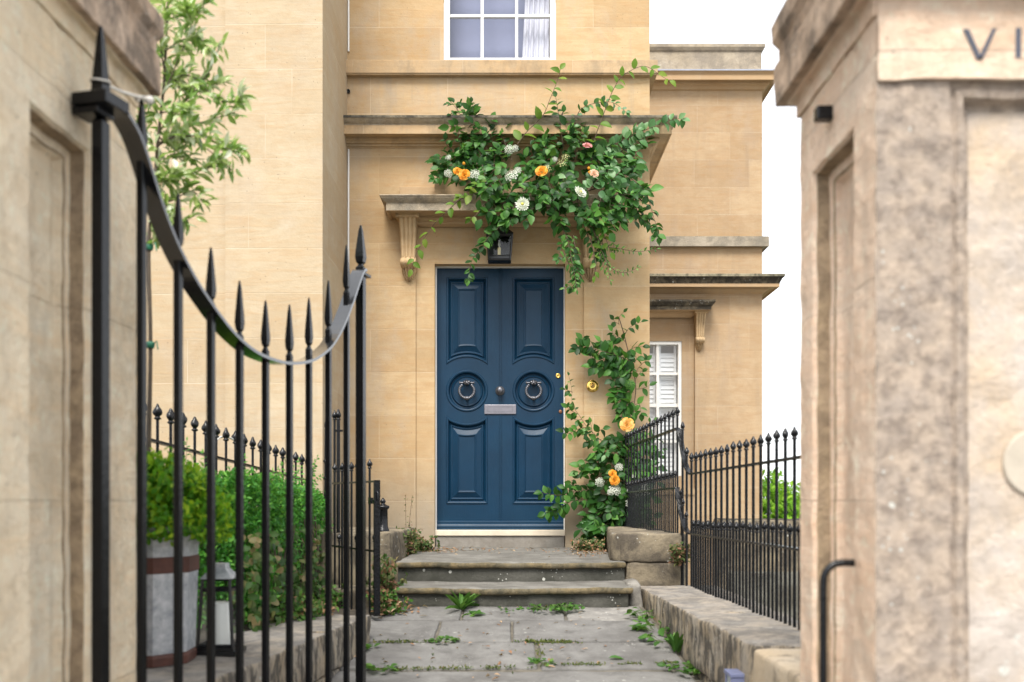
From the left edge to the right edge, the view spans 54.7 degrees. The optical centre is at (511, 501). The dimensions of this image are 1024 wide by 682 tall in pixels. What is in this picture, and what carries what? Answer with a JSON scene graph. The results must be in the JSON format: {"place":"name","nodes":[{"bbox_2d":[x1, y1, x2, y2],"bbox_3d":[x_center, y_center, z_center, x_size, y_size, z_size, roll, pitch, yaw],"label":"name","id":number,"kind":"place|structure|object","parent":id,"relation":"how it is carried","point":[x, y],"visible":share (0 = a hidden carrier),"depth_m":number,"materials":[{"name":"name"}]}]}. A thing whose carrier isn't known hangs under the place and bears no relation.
{"place":"outdoors","nodes":[
{"label":"outdoors","id":0,"kind":"place"},
{"bbox_2d":[195,596,370,646],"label":"garden soil","id":1,"kind":"structure","parent":0,"point":[246,628],"depth_m":4.99,"materials":[{"name":"brown soil"}]},
{"bbox_2d":[0,0,163,681],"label":"gate pier","id":2,"kind":"structure","parent":1,"relation":"on","point":[47,50],"depth_m":2.63,"materials":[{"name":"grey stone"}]},
{"bbox_2d":[71,25,370,681],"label":"iron gate","id":3,"kind":"structure","parent":2,"relation":"attached to","point":[98,105],"depth_m":3.11,"materials":[{"name":"black metal"}]},
{"bbox_2d":[90,78,153,104],"bbox_3d":[-1.057,-1.117,2.683,0.053,0.044,0.227,0,0,15],"label":"cord","id":4,"kind":"object","parent":3,"relation":"attached to","point":[149,99],"visible":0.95,"depth_m":2.73,"materials":[{"name":"white"}]},
{"bbox_2d":[151,403,304,589],"bbox_3d":[-1.618,0.100,5.979,0.047,1.160,2.771,0,0,4],"label":"railing","id":5,"kind":"object","parent":1,"relation":"on","point":[157,412],"visible":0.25,"depth_m":5.52,"materials":[{"name":"black metal"}]},
{"bbox_2d":[183,437,333,633],"bbox_3d":[-1.450,0.192,5.745,0.707,1.022,2.440,0,0,0],"label":"hedge","id":6,"kind":"object","parent":1,"relation":"on","point":[225,551],"visible":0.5,"depth_m":4.94,"materials":[{"name":"green plant"}]},
{"bbox_2d":[312,580,342,607],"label":"weed","id":7,"kind":"object","parent":1,"relation":"on","point":[336,599],"visible":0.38,"depth_m":6.09,"materials":[{"name":"green plant"}]},
{"bbox_2d":[332,459,379,615],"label":"gate","id":8,"kind":"structure","parent":1,"relation":"on","point":[375,500],"depth_m":5.76,"materials":[{"name":"black metal"}]},
{"bbox_2d":[316,527,414,607],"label":"stone plinth","id":9,"kind":"structure","parent":1,"relation":"on","point":[392,543],"depth_m":6.50,"materials":[{"name":"beige stone"}]},
{"bbox_2d":[320,423,324,520],"bbox_3d":[-1.361,-0.142,6.950,0.151,0.871,0.039,0,0,0],"label":"post","id":10,"kind":"object","parent":9,"relation":"on","point":[324,464],"visible":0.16,"depth_m":6.94,"materials":[{"name":"black metal"}]},
{"bbox_2d":[332,410,335,531],"bbox_3d":[-1.187,-0.197,6.620,0.038,0.824,0.031,0,0,31],"label":"iron post","id":11,"kind":"object","parent":9,"relation":"on","point":[334,435],"visible":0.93,"depth_m":6.61,"materials":[{"name":"black metal"}]},
{"bbox_2d":[335,409,342,531],"bbox_3d":[-1.157,-0.202,6.620,0.049,0.834,0.045,0,0,0],"label":"iron post","id":12,"kind":"object","parent":9,"relation":"on","point":[338,419],"visible":0.99,"depth_m":6.61,"materials":[{"name":"black metal"}]},
{"bbox_2d":[380,498,388,531],"bbox_3d":[-0.876,0.091,6.720,0.088,0.233,0.088,0,0,0],"label":"iron bollard","id":13,"kind":"object","parent":9,"relation":"on","point":[384,507],"visible":0.81,"depth_m":6.69,"materials":[{"name":"metal"}]},
{"bbox_2d":[396,526,422,555],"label":"weed","id":14,"kind":"object","parent":9,"relation":"on","point":[412,537],"visible":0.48,"depth_m":7.32,"materials":[{"name":"green plant"}]},
{"bbox_2d":[404,495,415,542],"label":"weed","id":15,"kind":"object","parent":9,"relation":"on","point":[410,514],"visible":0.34,"depth_m":7.66,"materials":[{"name":"plant"}]},
{"bbox_2d":[332,606,701,681],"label":"path","id":16,"kind":"structure","parent":0,"point":[614,632],"depth_m":5.12,"materials":[{"name":"grey stone"}]},
{"bbox_2d":[366,643,380,649],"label":"weed","id":17,"kind":"object","parent":16,"relation":"on","point":[368,646],"visible":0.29,"depth_m":5.09,"materials":[{"name":"green plant"}]},
{"bbox_2d":[366,663,397,671],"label":"weed","id":18,"kind":"object","parent":16,"relation":"on","point":[370,666],"visible":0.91,"depth_m":4.70,"materials":[{"name":"green plant"}]},
{"bbox_2d":[366,553,407,597],"bbox_3d":[-0.795,0.496,6.095,0.284,0.359,0.260,0,0,24],"label":"weed","id":19,"kind":"object","parent":16,"relation":"on","point":[387,575],"visible":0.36,"depth_m":6.07,"materials":[{"name":"green plant"}]},
{"bbox_2d":[366,586,412,615],"bbox_3d":[-0.745,0.596,5.840,0.236,0.204,0.298,0,0,29],"label":"weed","id":20,"kind":"object","parent":16,"relation":"on","point":[390,602],"visible":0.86,"depth_m":5.83,"materials":[{"name":"green plant"}]},
{"bbox_2d":[429,635,459,643],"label":"weed","id":21,"kind":"object","parent":16,"relation":"on","point":[442,637],"visible":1,"depth_m":5.22,"materials":[{"name":"green plant"}]},
{"bbox_2d":[445,591,479,609],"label":"weed","id":22,"kind":"object","parent":16,"relation":"on","point":[463,602],"visible":1,"depth_m":5.91,"materials":[{"name":"green plant"}]},
{"bbox_2d":[462,610,484,616],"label":"weed","id":23,"kind":"object","parent":16,"relation":"on","point":[473,613],"visible":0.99,"depth_m":5.80,"materials":[{"name":"green plant"}]},
{"bbox_2d":[354,546,654,679],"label":"leaf litter","id":24,"kind":"object","parent":16,"relation":"on","point":[408,606],"visible":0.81,"depth_m":5.96,"materials":[{"name":"plant"}]},
{"bbox_2d":[396,546,633,607],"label":"stone steps","id":25,"kind":"structure","parent":16,"relation":"on","point":[508,577],"depth_m":6.43,"materials":[{"name":"grey stone"}]},
{"bbox_2d":[415,534,440,551],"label":"weed","id":26,"kind":"object","parent":25,"relation":"on","point":[427,545],"visible":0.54,"depth_m":7.72,"materials":[{"name":"green plant"}]},
{"bbox_2d":[570,537,604,550],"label":"weed","id":27,"kind":"object","parent":25,"relation":"on","point":[592,544],"visible":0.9,"depth_m":7.87,"materials":[{"name":"green plant"}]},
{"bbox_2d":[373,638,676,673],"bbox_3d":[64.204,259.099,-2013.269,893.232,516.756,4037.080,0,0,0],"label":"weeds","id":28,"kind":"object","parent":16,"relation":"on","point":[564,641],"visible":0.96,"depth_m":4.83,"materials":[{"name":"green plant"}]},
{"bbox_2d":[527,657,556,665],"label":"weed","id":29,"kind":"object","parent":16,"relation":"on","point":[535,660],"visible":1,"depth_m":4.83,"materials":[{"name":"green plant"}]},
{"bbox_2d":[530,603,572,611],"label":"weed","id":30,"kind":"object","parent":16,"relation":"on","point":[551,608],"visible":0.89,"depth_m":5.87,"materials":[{"name":"green plant"}]},
{"bbox_2d":[549,602,584,610],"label":"weed","id":31,"kind":"object","parent":16,"relation":"on","point":[572,608],"visible":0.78,"depth_m":5.89,"materials":[{"name":"green plant"}]},
{"bbox_2d":[609,655,622,658],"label":"fallen leaf","id":32,"kind":"object","parent":16,"relation":"on","point":[614,656],"visible":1,"depth_m":4.91,"materials":[{"name":"green plant"}]},
{"bbox_2d":[624,607,655,620],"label":"weed","id":33,"kind":"object","parent":16,"relation":"on","point":[645,616],"visible":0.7,"depth_m":5.72,"materials":[{"name":"green plant"}]},
{"bbox_2d":[607,526,684,606],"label":"stone plinth","id":34,"kind":"structure","parent":16,"relation":"on","point":[644,555],"depth_m":6.43,"materials":[{"name":"beige stone"}]},
{"bbox_2d":[533,308,666,547],"bbox_3d":[0.741,-0.565,8.295,1.129,2.127,0.441,0,0,0],"label":"climbing rose","id":35,"kind":"object","parent":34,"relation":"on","point":[592,524],"visible":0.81,"depth_m":8.33,"materials":[{"name":"green plant"}]},
{"bbox_2d":[668,541,689,566],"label":"weed","id":36,"kind":"object","parent":34,"relation":"on","point":[678,553],"visible":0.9,"depth_m":6.33,"materials":[{"name":"green plant"}]},
{"bbox_2d":[630,618,667,635],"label":"weed","id":37,"kind":"object","parent":16,"relation":"on","point":[643,627],"visible":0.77,"depth_m":5.41,"materials":[{"name":"green plant"}]},
{"bbox_2d":[638,633,668,645],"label":"weed","id":38,"kind":"object","parent":16,"relation":"on","point":[645,636],"visible":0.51,"depth_m":5.18,"materials":[{"name":"green plant"}]},
{"bbox_2d":[664,631,681,652],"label":"weed","id":39,"kind":"object","parent":16,"relation":"on","point":[674,641],"visible":0.77,"depth_m":4.99,"materials":[{"name":"green plant"}]},
{"bbox_2d":[657,660,691,670],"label":"weed","id":40,"kind":"object","parent":16,"relation":"on","point":[661,664],"visible":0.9,"depth_m":4.77,"materials":[{"name":"green plant"}]},
{"bbox_2d":[676,666,699,674],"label":"weed","id":41,"kind":"object","parent":16,"relation":"on","point":[690,670],"visible":0.81,"depth_m":4.68,"materials":[{"name":"green plant"}]},
{"bbox_2d":[771,0,1023,681],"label":"gate pier","id":42,"kind":"structure","parent":16,"relation":"on","point":[910,114],"depth_m":2.33,"materials":[{"name":"stone"}]},
{"bbox_2d":[650,0,800,497],"label":"sky","id":43,"kind":"structure","parent":0,"point":[671,21],"materials":[{"name":"white"}]},
{"label":"ground","id":44,"kind":"structure","parent":0,"visible":0},
{"bbox_2d":[147,614,371,681],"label":"wall","id":45,"kind":"structure","parent":44,"relation":"on","point":[194,670],"depth_m":4.17,"materials":[{"name":"stone"}]},
{"bbox_2d":[147,525,205,667],"bbox_3d":[-1.370,0.346,3.720,0.420,0.509,0.420,0,0,0],"label":"planter","id":46,"kind":"object","parent":45,"relation":"on","point":[159,604],"visible":0.31,"depth_m":3.60,"materials":[{"name":"stone"}]},
{"bbox_2d":[147,447,234,546],"bbox_3d":[-1.323,-0.007,3.700,0.607,0.420,0.577,0,0,0],"label":"box shrub","id":47,"kind":"object","parent":46,"relation":"in","point":[159,496],"visible":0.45,"depth_m":3.59,"materials":[{"name":"green plant"}]},
{"bbox_2d":[137,0,255,526],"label":"olive tree","id":48,"kind":"object","parent":46,"relation":"in","point":[188,11],"visible":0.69,"depth_m":3.71,"materials":[{"name":"green plant"}]},
{"bbox_2d":[196,563,246,655],"bbox_3d":[-1.150,0.420,3.900,0.164,0.355,0.164,0,0,0],"label":"garden lantern","id":49,"kind":"object","parent":45,"relation":"on","point":[225,643],"visible":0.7,"depth_m":3.85,"materials":[{"name":"black metal"}]},
{"bbox_2d":[245,590,324,626],"bbox_3d":[-1.155,0.544,5.015,0.489,0.212,0.330,0,0,-28],"label":"weed","id":50,"kind":"object","parent":45,"relation":"on","point":[316,603],"visible":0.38,"depth_m":4.98,"materials":[{"name":"green plant"}]},
{"bbox_2d":[294,593,338,616],"bbox_3d":[-1.028,0.555,5.174,0.213,0.140,0.254,0,0,-40],"label":"weed","id":51,"kind":"object","parent":45,"relation":"on","point":[334,606],"visible":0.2,"depth_m":5.18,"materials":[{"name":"green plant"}]},
{"bbox_2d":[137,0,784,584],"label":"house","id":52,"kind":"structure","parent":44,"relation":"on","point":[337,132],"depth_m":8.50,"materials":[{"name":"stone"}]},
{"bbox_2d":[486,224,512,263],"bbox_3d":[-0.104,-2.185,8.400,0.232,0.335,0.260,0,0,0],"label":"wall lantern","id":53,"kind":"object","parent":52,"relation":"attached to","point":[499,251],"depth_m":8.41,"materials":[{"name":"black metal"}]},
{"bbox_2d":[444,0,555,59],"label":"window","id":54,"kind":"structure","parent":52,"relation":"in","point":[473,29],"depth_m":8.78,"materials":[{"name":"white glass"}]},
{"bbox_2d":[437,268,563,529],"bbox_3d":[-0.103,-0.895,8.639,1.106,2.283,0.123,0,0,0],"label":"door","id":55,"kind":"structure","parent":52,"relation":"in","point":[500,335],"depth_m":8.65,"materials":[{"name":"blue paint"}]},
{"bbox_2d":[407,58,689,294],"bbox_3d":[0.319,-2.679,8.189,2.329,2.017,0.660,0,0,0],"label":"floral garland","id":56,"kind":"object","parent":52,"relation":"attached to","point":[608,172],"visible":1,"depth_m":8.14,"materials":[{"name":"green plant"}]},
{"bbox_2d":[650,341,681,475],"bbox_3d":[1.822,-1.349,14.570,1.643,2.158,0.380,0,0,0],"label":"window","id":57,"kind":"structure","parent":52,"relation":"in","point":[666,360],"depth_m":14.50,"materials":[{"name":"white paint"}]},
{"bbox_2d":[642,585,800,681],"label":"wall","id":58,"kind":"structure","parent":44,"relation":"on","point":[718,634],"depth_m":4.41,"materials":[{"name":"stone"}]},
{"bbox_2d":[622,407,800,628],"bbox_3d":[1.113,-0.036,6.076,0.082,1.169,4.689,0,0,-4],"label":"railing","id":59,"kind":"object","parent":58,"relation":"on","point":[700,532],"visible":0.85,"depth_m":5.47,"materials":[{"name":"black metal"}]},
{"bbox_2d":[724,669,744,681],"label":"wall lamp","id":60,"kind":"object","parent":58,"relation":"attached to","point":[734,675],"visible":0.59,"depth_m":3.84,"materials":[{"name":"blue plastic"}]},
{"bbox_2d":[762,467,800,518],"bbox_3d":[3.970,0.456,15.628,1.694,2.129,1.812,0,0,0],"label":"bush","id":61,"kind":"object","parent":44,"relation":"on","point":[780,500],"visible":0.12,"depth_m":15.25,"materials":[{"name":"green plant"}]},
{"bbox_2d":[771,483,800,517],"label":"bush","id":62,"kind":"object","parent":44,"relation":"on","point":[798,488],"visible":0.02,"depth_m":16.24,"materials":[{"name":"green plant"}]},
{"label":"gravel yard","id":63,"kind":"structure","parent":0,"visible":0},
{"bbox_2d":[713,518,800,589],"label":"yard wall","id":64,"kind":"structure","parent":63,"relation":"on","point":[790,520],"depth_m":11.19,"materials":[{"name":"metal"}]},
{"bbox_2d":[731,571,797,619],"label":"yard wall","id":65,"kind":"structure","parent":63,"relation":"on","point":[774,590],"depth_m":8.58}
]}

